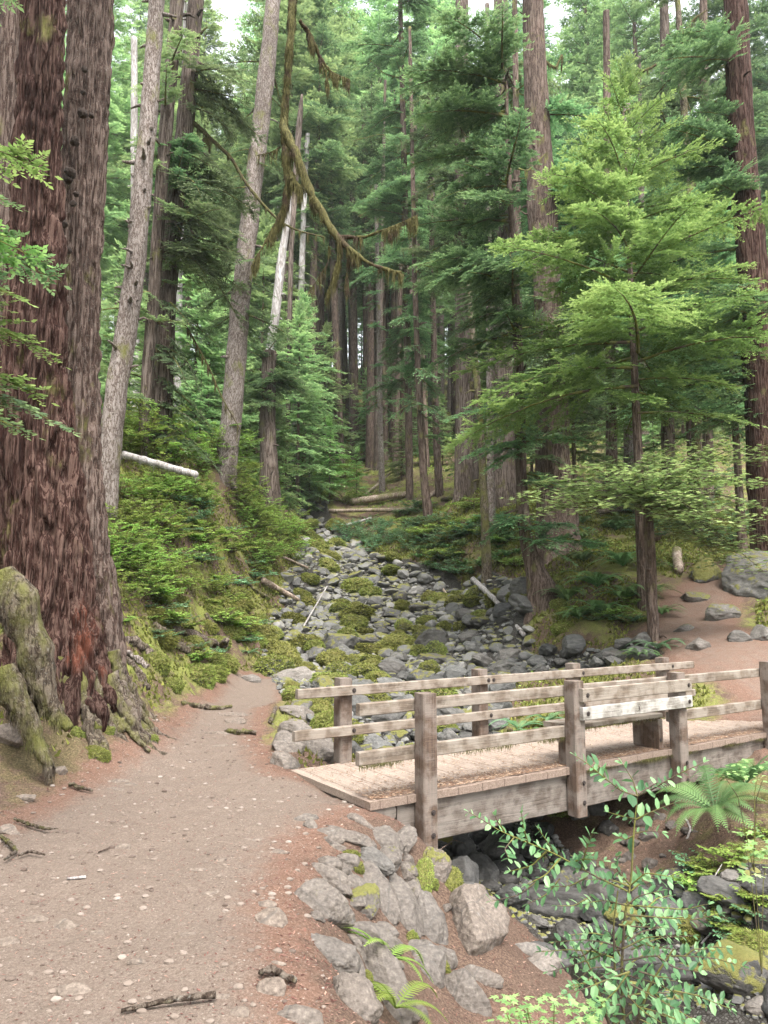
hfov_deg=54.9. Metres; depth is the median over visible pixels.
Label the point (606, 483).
shrub
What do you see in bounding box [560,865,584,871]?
creek stone
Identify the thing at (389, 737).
creek stone
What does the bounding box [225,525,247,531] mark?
shrub
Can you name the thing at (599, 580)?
sword fern
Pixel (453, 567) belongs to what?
shrub
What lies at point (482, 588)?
driftwood pole
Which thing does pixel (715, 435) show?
young conifer
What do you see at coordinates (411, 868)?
edging stone
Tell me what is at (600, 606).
sword fern
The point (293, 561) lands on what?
driftwood
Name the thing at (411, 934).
stone
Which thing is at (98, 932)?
path stone
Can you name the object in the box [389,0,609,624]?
crooked tree
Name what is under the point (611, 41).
conifer
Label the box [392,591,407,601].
creek stone
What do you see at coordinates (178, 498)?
shrub
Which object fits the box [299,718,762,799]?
deck litter
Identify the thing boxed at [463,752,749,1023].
huckleberry bush
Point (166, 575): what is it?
shrub
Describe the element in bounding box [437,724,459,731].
stone
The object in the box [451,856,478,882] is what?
stone
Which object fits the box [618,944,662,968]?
stone
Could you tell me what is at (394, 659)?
creek stone
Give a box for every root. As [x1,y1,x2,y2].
[0,566,73,737]
[0,663,55,784]
[0,834,17,860]
[13,817,57,829]
[18,850,45,856]
[32,700,44,738]
[40,656,70,716]
[60,677,68,735]
[68,782,92,791]
[80,692,98,745]
[81,670,108,749]
[94,675,117,736]
[107,677,166,754]
[107,704,128,741]
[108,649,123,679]
[108,672,157,743]
[110,658,162,728]
[112,669,176,739]
[113,712,124,732]
[121,660,161,721]
[121,717,150,752]
[123,685,160,740]
[125,635,153,654]
[127,650,149,668]
[127,656,150,689]
[152,622,192,657]
[172,626,229,650]
[181,700,232,709]
[204,613,219,635]
[224,728,255,734]
[231,570,269,598]
[258,964,296,983]
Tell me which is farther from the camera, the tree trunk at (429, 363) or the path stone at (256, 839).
the tree trunk at (429, 363)
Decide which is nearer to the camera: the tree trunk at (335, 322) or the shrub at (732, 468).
the shrub at (732, 468)
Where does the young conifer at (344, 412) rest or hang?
on the ground at (18, 770)
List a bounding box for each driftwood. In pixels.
[260,577,299,600]
[282,556,308,568]
[303,586,327,625]
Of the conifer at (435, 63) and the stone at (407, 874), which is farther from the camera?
the conifer at (435, 63)
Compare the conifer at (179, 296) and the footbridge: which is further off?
the conifer at (179, 296)
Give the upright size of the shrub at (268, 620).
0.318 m
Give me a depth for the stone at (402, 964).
4.51 m
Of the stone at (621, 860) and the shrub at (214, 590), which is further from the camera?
the shrub at (214, 590)
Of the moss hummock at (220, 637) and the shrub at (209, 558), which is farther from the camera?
the shrub at (209, 558)
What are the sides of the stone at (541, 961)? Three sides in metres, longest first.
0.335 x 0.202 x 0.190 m
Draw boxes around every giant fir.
[0,0,119,731]
[481,0,643,567]
[638,0,767,550]
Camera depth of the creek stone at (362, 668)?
17.23 m
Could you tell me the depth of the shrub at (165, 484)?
19.16 m
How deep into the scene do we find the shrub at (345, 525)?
36.23 m
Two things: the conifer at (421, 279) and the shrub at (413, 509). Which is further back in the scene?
the conifer at (421, 279)
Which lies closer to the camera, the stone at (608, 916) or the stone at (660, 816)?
the stone at (608, 916)
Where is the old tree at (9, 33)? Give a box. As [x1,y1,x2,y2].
[0,0,19,355]
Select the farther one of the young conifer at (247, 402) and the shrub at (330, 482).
the young conifer at (247, 402)
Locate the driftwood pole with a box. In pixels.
[470,577,525,636]
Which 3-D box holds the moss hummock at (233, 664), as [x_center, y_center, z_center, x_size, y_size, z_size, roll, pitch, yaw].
[-3.494,3.260,15.880,0.976,0.516,0.485,14,-41,12]
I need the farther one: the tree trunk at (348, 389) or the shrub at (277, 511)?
the tree trunk at (348, 389)
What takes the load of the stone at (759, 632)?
on the ground at (18, 770)
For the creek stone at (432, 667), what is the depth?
17.43 m
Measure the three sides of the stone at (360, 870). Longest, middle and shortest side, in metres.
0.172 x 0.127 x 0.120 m
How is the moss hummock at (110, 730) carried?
on the ground at (18, 770)
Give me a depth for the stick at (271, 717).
10.73 m
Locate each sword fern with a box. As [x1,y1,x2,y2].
[241,648,264,652]
[344,927,432,981]
[372,980,447,1023]
[393,509,409,514]
[408,553,421,557]
[417,560,436,565]
[418,528,439,533]
[421,541,445,547]
[426,515,456,521]
[435,543,455,548]
[445,550,466,557]
[450,538,468,546]
[450,560,471,566]
[488,718,542,729]
[492,549,515,555]
[496,533,518,540]
[524,711,564,721]
[534,584,592,600]
[550,606,601,619]
[557,570,631,586]
[558,550,608,561]
[563,599,634,614]
[579,515,594,522]
[579,530,598,538]
[583,540,609,547]
[585,536,613,543]
[585,548,659,565]
[586,584,664,599]
[597,520,634,529]
[599,512,634,523]
[603,520,634,526]
[612,582,680,592]
[613,647,661,657]
[626,638,685,649]
[627,559,672,570]
[640,604,687,614]
[653,764,767,835]
[688,755,767,787]
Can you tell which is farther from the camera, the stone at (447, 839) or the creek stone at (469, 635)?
the creek stone at (469, 635)
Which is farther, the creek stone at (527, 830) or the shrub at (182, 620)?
the shrub at (182, 620)
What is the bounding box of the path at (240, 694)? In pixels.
[0,566,767,1023]
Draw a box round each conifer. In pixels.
[61,0,159,281]
[63,5,112,233]
[98,324,111,407]
[99,321,111,409]
[100,166,184,370]
[100,181,114,316]
[100,251,113,295]
[101,274,113,352]
[107,0,148,279]
[107,0,239,383]
[107,5,205,229]
[107,299,146,404]
[111,0,257,377]
[128,0,230,407]
[128,355,141,407]
[173,317,194,418]
[182,141,259,400]
[183,358,220,449]
[191,0,366,453]
[198,274,259,426]
[211,48,253,240]
[213,142,261,305]
[216,0,308,264]
[233,133,308,335]
[235,2,260,146]
[236,34,345,348]
[238,298,350,509]
[241,343,258,432]
[241,392,310,516]
[243,303,270,442]
[257,0,373,467]
[259,0,408,416]
[259,8,308,356]
[275,287,351,475]
[294,0,391,435]
[296,221,359,387]
[300,321,359,467]
[313,404,331,462]
[326,397,349,448]
[335,0,430,408]
[336,0,454,500]
[343,113,390,348]
[345,60,437,458]
[346,194,446,363]
[346,281,426,329]
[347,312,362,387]
[347,368,390,457]
[360,64,444,449]
[384,413,413,479]
[396,0,475,427]
[412,390,418,451]
[413,410,433,462]
[419,45,455,433]
[421,128,492,354]
[423,293,449,336]
[427,319,482,384]
[428,396,454,465]
[434,0,483,420]
[441,319,534,479]
[444,288,449,346]
[470,0,564,245]
[509,0,597,333]
[513,313,598,469]
[513,339,534,471]
[521,51,587,275]
[546,0,658,423]
[558,34,597,395]
[560,0,656,384]
[571,55,672,369]
[576,0,691,430]
[593,375,651,471]
[594,331,659,449]
[595,63,673,436]
[641,415,682,471]
[647,0,767,193]
[650,416,685,438]
[713,428,729,441]
[717,64,767,292]
[717,403,743,438]
[730,0,767,247]
[752,38,767,103]
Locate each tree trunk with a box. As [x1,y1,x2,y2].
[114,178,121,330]
[276,133,281,367]
[310,221,321,438]
[315,77,323,434]
[324,84,344,470]
[326,276,331,416]
[333,97,344,453]
[345,295,347,415]
[347,350,348,415]
[348,289,349,432]
[350,163,359,457]
[361,104,368,454]
[373,79,386,470]
[377,136,387,461]
[385,280,387,424]
[388,335,389,423]
[391,160,400,377]
[392,241,402,468]
[400,125,416,477]
[407,29,429,467]
[424,127,443,444]
[427,292,430,426]
[430,239,437,432]
[433,178,441,448]
[439,211,443,432]
[446,301,450,411]
[637,56,649,446]
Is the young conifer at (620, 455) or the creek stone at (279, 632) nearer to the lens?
the creek stone at (279, 632)
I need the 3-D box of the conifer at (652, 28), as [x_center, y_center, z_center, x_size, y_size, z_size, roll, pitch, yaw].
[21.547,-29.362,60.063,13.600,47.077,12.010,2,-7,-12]
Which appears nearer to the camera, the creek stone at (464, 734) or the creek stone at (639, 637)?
the creek stone at (464, 734)
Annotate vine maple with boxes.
[500,436,767,641]
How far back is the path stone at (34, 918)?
3.88 m
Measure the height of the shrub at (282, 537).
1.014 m
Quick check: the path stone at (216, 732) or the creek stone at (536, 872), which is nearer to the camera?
the creek stone at (536, 872)
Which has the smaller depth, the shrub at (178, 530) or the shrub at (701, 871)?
the shrub at (701, 871)
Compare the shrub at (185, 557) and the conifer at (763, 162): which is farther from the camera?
the conifer at (763, 162)
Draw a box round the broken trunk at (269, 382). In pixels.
[243,333,316,518]
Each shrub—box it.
[105,499,152,520]
[106,506,151,529]
[108,508,169,530]
[108,518,140,548]
[108,522,131,551]
[108,522,163,560]
[108,523,149,567]
[110,531,164,556]
[110,533,141,556]
[110,541,140,568]
[110,554,143,571]
[112,548,135,574]
[117,499,170,531]
[117,569,147,606]
[117,572,174,600]
[119,470,145,497]
[119,474,132,483]
[119,474,155,499]
[119,482,174,523]
[121,420,171,459]
[121,562,157,591]
[122,429,145,450]
[123,397,184,464]
[123,406,178,453]
[123,415,164,450]
[123,430,215,462]
[123,547,172,576]
[123,616,138,622]
[124,516,182,549]
[124,541,165,558]
[125,476,162,490]
[125,525,163,538]
[126,398,196,452]
[126,406,188,435]
[126,556,170,595]
[126,559,179,580]
[127,471,170,497]
[127,524,171,545]
[127,551,163,569]
[127,564,180,589]
[128,478,176,500]
[130,474,190,498]
[131,545,180,566]
[133,538,155,550]
[134,452,180,488]
[134,477,175,491]
[134,558,186,583]
[136,473,177,491]
[136,491,169,505]
[136,538,163,557]
[139,571,184,595]
[139,583,186,601]
[140,468,192,490]
[142,540,205,565]
[144,513,199,529]
[145,474,194,501]
[145,502,183,521]
[145,600,191,609]
[147,554,202,577]
[147,615,172,619]
[150,415,208,465]
[150,592,175,605]
[152,555,195,574]
[152,628,175,632]
[153,631,184,637]
[154,525,202,541]
[154,551,191,565]
[154,568,191,593]
[155,574,195,586]
[156,605,191,625]
[161,469,207,490]
[163,501,198,516]
[164,614,199,625]
[167,493,201,503]
[167,549,209,559]
[168,514,202,524]
[171,486,212,505]
[174,404,198,428]
[176,475,200,498]
[177,421,230,471]
[177,525,203,531]
[178,506,213,518]
[179,469,217,494]
[179,619,207,628]
[181,517,210,528]
[182,569,211,594]
[183,529,218,542]
[186,486,221,509]
[186,641,209,648]
[187,423,262,455]
[187,451,228,471]
[187,495,223,509]
[188,652,208,662]
[189,436,224,462]
[189,481,219,504]
[191,483,225,498]
[191,484,220,510]
[191,542,230,555]
[192,650,211,658]
[193,526,237,541]
[194,555,225,562]
[194,574,237,592]
[194,647,222,656]
[195,495,229,516]
[197,428,241,465]
[199,518,221,527]
[203,596,236,603]
[203,646,226,653]
[205,573,231,593]
[206,432,243,447]
[210,576,249,587]
[210,607,255,624]
[211,589,248,600]
[212,572,242,579]
[213,453,262,473]
[216,526,251,539]
[221,616,263,627]
[223,540,260,552]
[224,487,259,507]
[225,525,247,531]
[227,476,270,501]
[228,493,253,516]
[230,464,262,493]
[232,502,255,522]
[234,518,264,541]
[234,579,258,585]
[235,538,256,547]
[237,461,253,477]
[238,452,255,467]
[238,635,262,641]
[239,438,257,455]
[239,442,259,461]
[239,476,268,498]
[239,492,271,521]
[239,503,271,529]
[241,498,274,518]
[243,513,280,541]
[243,532,288,553]
[243,544,275,561]
[244,559,265,564]
[245,504,285,528]
[246,538,283,566]
[246,632,258,637]
[248,563,271,572]
[248,569,278,578]
[250,488,280,507]
[252,498,285,510]
[257,540,290,560]
[258,514,285,529]
[258,618,275,623]
[259,507,292,524]
[260,498,282,512]
[264,537,291,562]
[265,509,296,536]
[267,524,292,540]
[268,526,296,551]
[272,513,304,536]
[274,537,310,556]
[275,519,310,529]
[276,514,307,535]
[279,521,300,539]
[282,507,310,520]
[285,519,318,538]
[288,533,315,545]
[290,549,313,560]
[308,488,335,503]
[321,471,341,495]
[330,488,364,503]
[330,518,362,532]
[330,521,356,532]
[332,465,360,482]
[334,532,356,541]
[335,463,362,478]
[340,525,359,536]
[349,517,368,527]
[352,527,382,541]
[354,525,374,535]
[357,534,381,547]
[357,540,381,553]
[362,514,381,524]
[366,518,394,533]
[374,516,392,525]
[374,531,396,540]
[378,525,403,536]
[378,534,397,543]
[390,520,422,538]
[392,515,421,524]
[394,533,420,550]
[397,529,419,540]
[399,518,421,525]
[400,498,437,507]
[402,523,441,536]
[404,545,428,552]
[405,506,433,512]
[408,525,439,534]
[409,535,432,541]
[412,515,436,525]
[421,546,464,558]
[423,510,453,520]
[423,528,464,539]
[423,535,448,543]
[426,551,452,561]
[428,562,459,572]
[433,526,464,536]
[433,549,459,559]
[437,557,467,567]
[439,516,461,522]
[440,521,474,533]
[440,529,465,540]
[440,564,472,574]
[443,564,480,574]
[445,497,479,508]
[450,519,478,529]
[452,514,476,522]
[456,528,476,534]
[466,514,480,521]
[467,526,480,533]
[471,519,507,527]
[473,509,511,518]
[474,527,506,535]
[490,534,518,543]
[497,556,523,566]
[567,605,590,612]
[581,615,605,620]
[586,473,630,500]
[592,611,617,617]
[598,604,641,616]
[599,613,626,618]
[608,614,645,622]
[614,613,646,622]
[615,596,640,604]
[624,505,665,524]
[625,517,678,536]
[666,871,700,892]
[669,848,710,875]
[672,514,712,533]
[682,856,723,875]
[689,852,717,868]
[696,842,760,866]
[697,904,742,932]
[699,522,748,547]
[701,890,751,912]
[703,529,735,545]
[704,902,750,924]
[705,919,725,937]
[709,919,735,940]
[714,460,733,484]
[714,483,724,493]
[723,499,748,516]
[724,509,748,527]
[728,897,765,920]
[729,884,767,907]
[735,820,767,838]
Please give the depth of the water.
5.76 m
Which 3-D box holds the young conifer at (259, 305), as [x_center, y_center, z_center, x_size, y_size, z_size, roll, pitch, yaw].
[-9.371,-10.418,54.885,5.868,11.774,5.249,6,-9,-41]
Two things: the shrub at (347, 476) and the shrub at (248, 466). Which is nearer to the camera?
the shrub at (248, 466)
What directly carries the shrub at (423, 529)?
on the ground at (18, 770)
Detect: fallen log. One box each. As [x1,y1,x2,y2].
[122,451,198,479]
[320,468,370,480]
[329,507,418,512]
[346,517,371,526]
[348,491,405,505]
[351,452,418,461]
[365,473,390,495]
[400,490,434,515]
[440,496,452,501]
[595,506,629,514]
[671,546,683,574]
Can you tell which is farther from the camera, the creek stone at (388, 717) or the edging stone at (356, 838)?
the creek stone at (388, 717)
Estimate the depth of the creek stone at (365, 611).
23.85 m
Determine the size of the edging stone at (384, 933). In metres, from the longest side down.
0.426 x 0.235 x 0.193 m
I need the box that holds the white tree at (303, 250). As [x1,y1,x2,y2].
[280,133,330,468]
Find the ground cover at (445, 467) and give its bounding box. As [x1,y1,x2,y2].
[108,414,767,704]
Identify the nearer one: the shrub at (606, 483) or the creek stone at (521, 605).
the creek stone at (521, 605)
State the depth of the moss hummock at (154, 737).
7.91 m
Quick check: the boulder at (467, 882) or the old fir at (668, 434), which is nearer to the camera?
the boulder at (467, 882)
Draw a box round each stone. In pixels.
[0,723,22,747]
[0,823,19,834]
[0,936,20,946]
[16,794,35,801]
[18,914,48,922]
[55,982,91,996]
[56,766,67,774]
[89,930,104,934]
[107,787,125,790]
[111,779,128,782]
[114,843,130,848]
[127,958,146,965]
[179,932,195,936]
[191,868,206,870]
[202,891,218,894]
[204,731,228,734]
[212,744,228,746]
[215,858,226,861]
[216,993,229,998]
[219,712,247,716]
[224,717,245,723]
[229,1006,249,1017]
[241,674,260,682]
[248,838,261,840]
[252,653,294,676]
[255,907,287,927]
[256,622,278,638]
[256,977,286,995]
[258,900,276,907]
[263,637,291,652]
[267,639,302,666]
[270,751,300,769]
[270,849,289,853]
[271,960,285,965]
[273,625,283,638]
[277,718,311,732]
[277,1004,323,1023]
[278,705,314,719]
[280,685,299,700]
[281,611,306,623]
[282,680,299,688]
[289,634,321,649]
[291,700,312,708]
[293,588,312,598]
[294,525,315,535]
[294,813,318,820]
[294,878,355,930]
[295,662,316,670]
[300,572,320,584]
[301,595,317,606]
[302,518,320,530]
[303,639,325,650]
[303,819,317,827]
[306,646,325,661]
[308,534,323,539]
[308,538,330,548]
[308,671,347,682]
[309,709,333,728]
[310,698,333,710]
[310,704,329,714]
[310,910,325,922]
[311,675,333,687]
[311,862,352,895]
[311,933,360,972]
[315,646,348,666]
[317,548,341,560]
[317,825,371,846]
[318,557,339,572]
[318,856,341,870]
[319,683,333,703]
[322,633,359,649]
[324,517,344,531]
[324,661,357,675]
[324,835,344,843]
[325,838,333,844]
[326,682,364,686]
[327,537,346,545]
[328,601,351,612]
[328,718,363,743]
[329,598,351,604]
[330,842,345,851]
[332,695,371,717]
[332,972,383,1023]
[337,626,359,636]
[337,854,347,862]
[338,603,375,619]
[339,613,368,629]
[339,644,354,654]
[340,577,374,592]
[341,853,359,870]
[342,863,352,873]
[342,866,349,875]
[343,849,360,856]
[346,653,361,664]
[346,813,373,829]
[347,674,356,679]
[347,934,361,952]
[348,601,361,605]
[348,874,368,887]
[349,883,380,919]
[350,901,364,911]
[351,921,400,956]
[352,678,373,683]
[352,744,364,754]
[353,662,380,676]
[354,642,383,654]
[354,860,365,873]
[356,627,373,634]
[358,586,383,596]
[358,634,378,642]
[359,653,384,660]
[359,957,365,976]
[360,658,381,668]
[360,744,372,750]
[360,846,394,876]
[360,941,416,1023]
[363,693,392,701]
[363,733,392,748]
[363,860,400,926]
[365,670,391,681]
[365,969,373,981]
[370,712,406,721]
[372,621,389,628]
[373,628,389,634]
[373,825,405,851]
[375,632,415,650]
[377,677,402,682]
[377,921,398,937]
[378,660,407,674]
[379,563,401,575]
[380,845,402,872]
[381,657,404,664]
[381,730,408,738]
[383,608,400,617]
[383,733,396,742]
[384,551,402,561]
[386,691,406,698]
[389,872,424,937]
[390,652,408,661]
[391,629,405,633]
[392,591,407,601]
[393,618,412,628]
[393,694,413,699]
[394,599,409,610]
[394,935,403,955]
[395,670,408,680]
[397,622,410,631]
[397,824,416,853]
[399,960,404,969]
[400,861,417,876]
[400,867,415,881]
[402,853,415,865]
[406,687,458,707]
[406,878,417,889]
[406,928,419,940]
[407,669,434,680]
[408,603,428,610]
[408,939,445,988]
[409,644,425,655]
[410,625,429,632]
[410,731,438,738]
[411,628,428,638]
[412,877,421,897]
[412,1014,419,1023]
[415,615,436,624]
[415,627,449,645]
[416,653,452,663]
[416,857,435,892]
[416,1003,428,1020]
[417,662,440,673]
[417,890,448,944]
[419,659,439,666]
[420,590,435,601]
[421,675,442,679]
[423,846,451,882]
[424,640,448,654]
[426,591,448,603]
[432,879,438,891]
[435,620,451,630]
[436,945,457,969]
[437,707,464,715]
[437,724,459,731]
[437,729,459,740]
[438,836,452,844]
[438,840,450,850]
[438,845,452,857]
[442,664,467,674]
[442,728,460,732]
[443,594,465,606]
[443,670,463,677]
[443,903,451,911]
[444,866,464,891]
[445,967,491,1016]
[446,961,450,973]
[450,590,461,593]
[450,842,469,855]
[451,834,475,851]
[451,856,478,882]
[453,620,466,631]
[455,608,471,620]
[456,722,465,729]
[458,630,478,644]
[458,731,471,737]
[461,614,475,627]
[462,722,471,732]
[463,595,483,607]
[463,641,482,651]
[464,585,481,595]
[464,964,503,988]
[465,670,470,676]
[467,851,498,881]
[469,829,493,844]
[470,609,486,616]
[470,616,489,628]
[471,652,493,665]
[478,833,522,860]
[480,879,500,892]
[482,588,500,608]
[487,659,516,671]
[487,671,497,674]
[488,702,512,709]
[488,718,507,731]
[489,682,515,691]
[491,602,511,618]
[493,823,514,833]
[493,854,524,875]
[494,648,522,661]
[494,883,529,909]
[496,584,509,602]
[499,871,519,884]
[508,576,526,594]
[508,593,532,615]
[510,665,527,673]
[513,825,533,838]
[520,846,541,860]
[526,654,548,665]
[527,949,561,976]
[528,865,551,883]
[528,914,548,928]
[529,816,543,820]
[530,663,544,671]
[530,858,547,867]
[531,941,571,968]
[533,822,553,839]
[534,665,548,671]
[535,840,555,852]
[538,643,557,655]
[548,811,569,817]
[550,851,569,864]
[550,867,575,887]
[553,658,567,666]
[555,918,582,938]
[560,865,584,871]
[561,634,585,657]
[565,935,593,954]
[570,809,589,820]
[576,953,610,969]
[578,855,596,870]
[578,905,603,921]
[580,663,585,668]
[583,867,613,888]
[587,802,609,815]
[589,656,604,667]
[590,917,625,941]
[591,652,604,662]
[591,893,602,903]
[597,820,618,835]
[598,942,626,955]
[600,649,621,662]
[603,903,648,930]
[604,655,623,665]
[610,857,625,863]
[610,892,626,903]
[611,962,632,977]
[614,637,630,649]
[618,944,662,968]
[619,836,634,845]
[622,851,635,860]
[624,839,639,846]
[625,887,657,911]
[626,645,655,660]
[627,938,649,955]
[630,815,645,827]
[630,885,653,893]
[631,631,650,645]
[638,830,658,841]
[641,857,657,868]
[645,898,683,936]
[652,867,682,897]
[653,812,665,820]
[654,962,692,979]
[665,820,676,829]
[667,979,678,990]
[673,624,693,631]
[673,865,684,873]
[675,914,704,945]
[680,826,697,834]
[681,890,708,914]
[685,637,710,650]
[690,906,718,934]
[691,975,700,985]
[696,875,746,907]
[720,869,738,881]
[721,905,731,914]
[727,630,752,641]
[741,874,767,901]
[744,995,765,1017]
[748,960,760,976]
[750,624,767,640]
[754,905,767,931]
[759,977,767,1017]
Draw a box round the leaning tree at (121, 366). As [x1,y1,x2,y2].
[101,0,176,520]
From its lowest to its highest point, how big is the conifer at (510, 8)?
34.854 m
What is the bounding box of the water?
[538,915,697,1023]
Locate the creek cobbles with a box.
[260,484,767,1023]
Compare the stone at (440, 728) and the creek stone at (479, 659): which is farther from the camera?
the creek stone at (479, 659)
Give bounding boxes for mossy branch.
[250,0,418,308]
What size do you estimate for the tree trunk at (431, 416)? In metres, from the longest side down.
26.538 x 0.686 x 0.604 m
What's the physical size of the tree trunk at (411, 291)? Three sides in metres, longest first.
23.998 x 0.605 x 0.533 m
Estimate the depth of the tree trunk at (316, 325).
55.88 m
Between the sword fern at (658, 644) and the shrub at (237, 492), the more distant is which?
the shrub at (237, 492)
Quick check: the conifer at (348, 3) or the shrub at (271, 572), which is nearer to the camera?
the shrub at (271, 572)
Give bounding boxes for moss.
[0,447,767,916]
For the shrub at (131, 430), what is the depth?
19.71 m
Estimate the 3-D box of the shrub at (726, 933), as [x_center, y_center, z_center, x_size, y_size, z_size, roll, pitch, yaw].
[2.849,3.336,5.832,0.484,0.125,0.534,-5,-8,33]
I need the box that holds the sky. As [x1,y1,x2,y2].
[64,0,767,367]
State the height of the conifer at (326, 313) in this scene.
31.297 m
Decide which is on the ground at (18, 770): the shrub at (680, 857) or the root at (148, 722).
the shrub at (680, 857)
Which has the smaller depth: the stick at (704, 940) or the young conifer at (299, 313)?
the stick at (704, 940)
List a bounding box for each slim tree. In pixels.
[251,262,310,461]
[355,184,403,492]
[385,26,454,518]
[392,92,454,497]
[455,0,575,524]
[466,284,495,584]
[479,3,495,535]
[602,0,753,532]
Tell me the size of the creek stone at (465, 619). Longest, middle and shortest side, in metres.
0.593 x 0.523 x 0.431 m
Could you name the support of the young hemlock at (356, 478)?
on the ground at (18, 770)
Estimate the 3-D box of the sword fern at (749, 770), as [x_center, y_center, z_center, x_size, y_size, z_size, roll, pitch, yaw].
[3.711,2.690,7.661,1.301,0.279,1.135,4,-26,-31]
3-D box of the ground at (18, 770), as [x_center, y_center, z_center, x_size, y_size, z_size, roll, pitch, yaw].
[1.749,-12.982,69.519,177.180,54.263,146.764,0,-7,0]
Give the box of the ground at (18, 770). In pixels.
[0,368,767,1023]
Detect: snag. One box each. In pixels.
[127,36,142,415]
[266,196,291,429]
[283,94,302,502]
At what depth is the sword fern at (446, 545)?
28.93 m
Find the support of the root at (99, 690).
attached to the giant fir at (46, 548)
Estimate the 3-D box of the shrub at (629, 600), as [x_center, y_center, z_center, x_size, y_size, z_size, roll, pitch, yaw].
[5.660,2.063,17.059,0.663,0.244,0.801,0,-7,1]
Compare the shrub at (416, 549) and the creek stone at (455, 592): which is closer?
the creek stone at (455, 592)
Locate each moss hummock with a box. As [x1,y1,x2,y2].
[70,726,85,737]
[85,745,103,750]
[87,747,111,763]
[94,721,102,729]
[104,726,115,734]
[142,652,172,676]
[146,606,167,626]
[151,734,159,742]
[154,628,179,650]
[165,677,185,694]
[167,615,174,628]
[175,595,189,608]
[184,635,206,647]
[184,662,217,689]
[200,619,219,635]
[202,600,225,615]
[207,654,227,666]
[211,594,238,612]
[211,663,232,683]
[213,635,232,649]
[215,651,240,673]
[218,615,230,625]
[223,624,246,640]
[231,584,252,599]
[236,598,256,612]
[236,607,246,614]
[237,613,258,634]
[252,613,267,623]
[254,631,268,645]
[504,592,510,600]
[550,621,573,634]
[556,606,578,620]
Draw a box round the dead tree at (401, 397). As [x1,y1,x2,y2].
[398,310,403,468]
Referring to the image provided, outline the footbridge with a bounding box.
[291,657,767,848]
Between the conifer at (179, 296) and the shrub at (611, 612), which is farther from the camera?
the conifer at (179, 296)
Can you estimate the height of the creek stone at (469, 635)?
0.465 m
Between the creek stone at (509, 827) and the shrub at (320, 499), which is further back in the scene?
the shrub at (320, 499)
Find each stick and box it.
[67,875,85,879]
[121,991,215,1012]
[268,706,277,723]
[441,840,464,849]
[684,815,691,838]
[701,931,712,943]
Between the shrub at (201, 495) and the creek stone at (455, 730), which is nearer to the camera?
the creek stone at (455, 730)
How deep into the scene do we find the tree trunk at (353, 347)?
55.84 m
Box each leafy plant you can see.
[487,992,610,1023]
[725,759,767,869]
[728,830,767,973]
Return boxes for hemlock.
[0,0,81,440]
[61,0,129,675]
[98,238,147,426]
[99,0,219,456]
[149,0,324,475]
[173,237,259,449]
[212,208,320,453]
[298,450,322,514]
[310,414,352,502]
[323,61,399,467]
[341,445,369,497]
[441,50,767,610]
[476,216,583,485]
[526,292,631,529]
[606,113,741,526]
[647,150,767,549]
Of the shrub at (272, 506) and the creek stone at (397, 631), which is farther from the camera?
the shrub at (272, 506)
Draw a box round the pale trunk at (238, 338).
[192,0,302,488]
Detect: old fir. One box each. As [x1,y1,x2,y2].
[396,0,526,502]
[444,0,582,508]
[568,9,683,502]
[602,0,729,486]
[620,103,633,483]
[623,0,767,506]
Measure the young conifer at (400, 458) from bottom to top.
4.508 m
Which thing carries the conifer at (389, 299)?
on the ground at (18, 770)
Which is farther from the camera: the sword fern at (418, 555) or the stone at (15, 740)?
the sword fern at (418, 555)
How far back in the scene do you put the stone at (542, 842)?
8.22 m
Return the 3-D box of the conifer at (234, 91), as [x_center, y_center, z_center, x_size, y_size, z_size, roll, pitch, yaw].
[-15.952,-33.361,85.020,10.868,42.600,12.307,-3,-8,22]
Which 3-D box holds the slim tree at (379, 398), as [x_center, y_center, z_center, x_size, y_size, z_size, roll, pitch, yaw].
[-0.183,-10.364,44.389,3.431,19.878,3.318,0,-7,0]
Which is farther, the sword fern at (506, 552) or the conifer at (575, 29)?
the conifer at (575, 29)
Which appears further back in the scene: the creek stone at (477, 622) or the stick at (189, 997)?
the creek stone at (477, 622)
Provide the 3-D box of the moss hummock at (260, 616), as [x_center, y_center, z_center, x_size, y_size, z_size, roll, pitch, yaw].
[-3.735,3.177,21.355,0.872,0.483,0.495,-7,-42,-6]
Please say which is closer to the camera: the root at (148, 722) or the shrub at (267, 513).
the root at (148, 722)
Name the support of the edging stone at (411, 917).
on the ground at (18, 770)
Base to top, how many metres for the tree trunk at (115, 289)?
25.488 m
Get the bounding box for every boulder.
[269,666,314,680]
[271,730,304,753]
[300,653,309,661]
[303,738,333,763]
[313,669,326,672]
[449,883,509,955]
[463,881,488,893]
[515,942,556,955]
[521,885,589,917]
[549,870,584,888]
[584,883,623,907]
[680,591,710,601]
[682,948,708,964]
[688,558,721,582]
[691,939,767,997]
[704,603,740,620]
[721,549,767,599]
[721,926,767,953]

